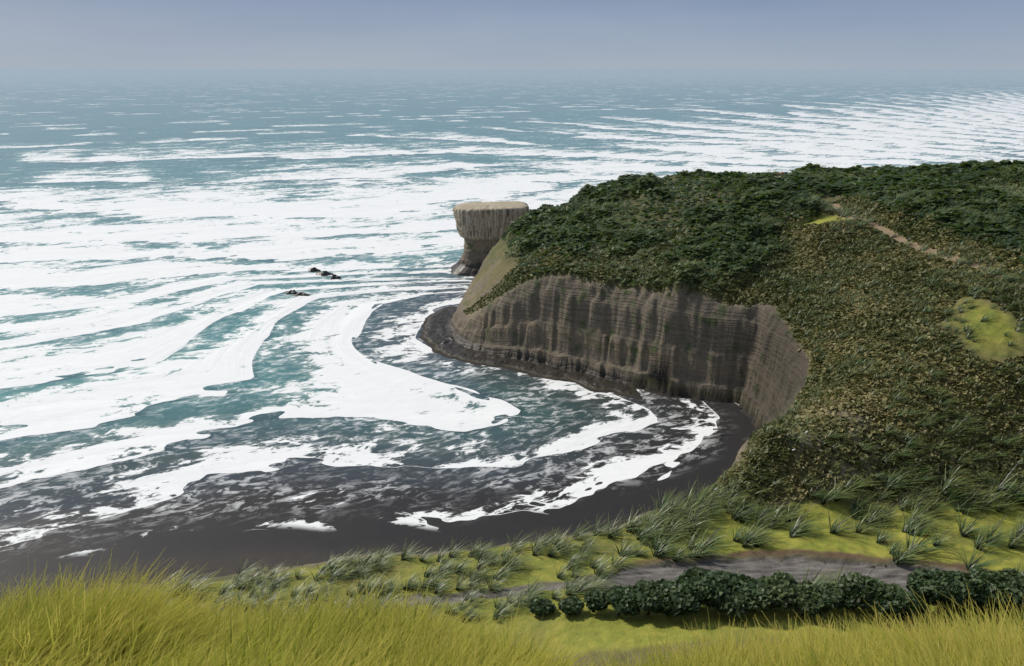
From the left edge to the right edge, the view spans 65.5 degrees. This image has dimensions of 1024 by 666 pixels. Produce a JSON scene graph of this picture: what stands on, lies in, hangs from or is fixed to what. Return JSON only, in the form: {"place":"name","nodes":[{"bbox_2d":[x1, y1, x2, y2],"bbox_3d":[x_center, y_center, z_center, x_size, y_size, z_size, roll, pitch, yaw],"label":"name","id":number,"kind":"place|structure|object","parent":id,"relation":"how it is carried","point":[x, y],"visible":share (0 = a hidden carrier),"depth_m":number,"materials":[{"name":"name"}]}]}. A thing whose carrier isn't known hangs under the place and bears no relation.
{"place":"outdoors","nodes":[
{"label":"outdoors","id":0,"kind":"place"},
{"bbox_2d":[0,69,1023,603],"bbox_3d":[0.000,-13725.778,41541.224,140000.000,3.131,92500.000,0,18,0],"label":"sea water","id":1,"kind":"structure","parent":0,"point":[184,379],"depth_m":337.90,"materials":[{"name":"liquid"}]},
{"bbox_2d":[450,201,528,276],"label":"sea stack rock","id":2,"kind":"object","parent":1,"relation":"on","point":[481,227],"visible":0.68,"depth_m":359.91,"materials":[{"name":"grey stone"}]},
{"bbox_2d":[0,0,1023,68],"label":"sky","id":3,"kind":"structure","parent":0,"point":[35,34],"materials":[{"name":"blue"}]},
{"bbox_2d":[3,162,1023,665],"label":"coastal headland terrain","id":4,"kind":"structure","parent":0,"point":[589,334],"depth_m":195.58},
{"bbox_2d":[284,267,454,344],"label":"rocks","id":5,"kind":"object","parent":4,"relation":"on","point":[324,273],"visible":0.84,"depth_m":357.46,"materials":[{"name":"black stone"}]},
{"bbox_2d":[148,464,1023,624],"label":"flax plants","id":6,"kind":"object","parent":4,"relation":"on","point":[675,514],"visible":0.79,"depth_m":137.27,"materials":[{"name":"green plant"}]},
{"bbox_2d":[262,168,1023,605],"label":"slope scrub foliage","id":7,"kind":"object","parent":4,"relation":"on","point":[892,304],"visible":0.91,"depth_m":178.54,"materials":[{"name":"green plant"}]},
{"bbox_2d":[671,403,739,434],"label":"driftwood logs","id":8,"kind":"object","parent":4,"relation":"on","point":[713,429],"visible":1,"depth_m":204.77,"materials":[{"name":"brown wood"}]},
{"bbox_2d":[501,159,1023,292],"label":"coastal bush foliage","id":9,"kind":"object","parent":4,"relation":"on","point":[890,187],"visible":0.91,"depth_m":267.02,"materials":[{"name":"green plant"}]},
{"bbox_2d":[529,566,1023,619],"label":"hedge","id":10,"kind":"object","parent":4,"relation":"on","point":[687,592],"depth_m":115.02,"materials":[{"name":"green plant"}]},
{"bbox_2d":[578,173,1023,512],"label":"shrubs","id":11,"kind":"object","parent":4,"relation":"on","point":[1009,277],"visible":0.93,"depth_m":176.59,"materials":[{"name":"green plant"}]},
{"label":"ground","id":12,"kind":"structure","parent":0,"visible":0},
{"bbox_2d":[0,550,1023,665],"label":"grass","id":13,"kind":"structure","parent":12,"relation":"on","point":[107,629],"depth_m":5.13,"materials":[{"name":"plant"}]}
]}

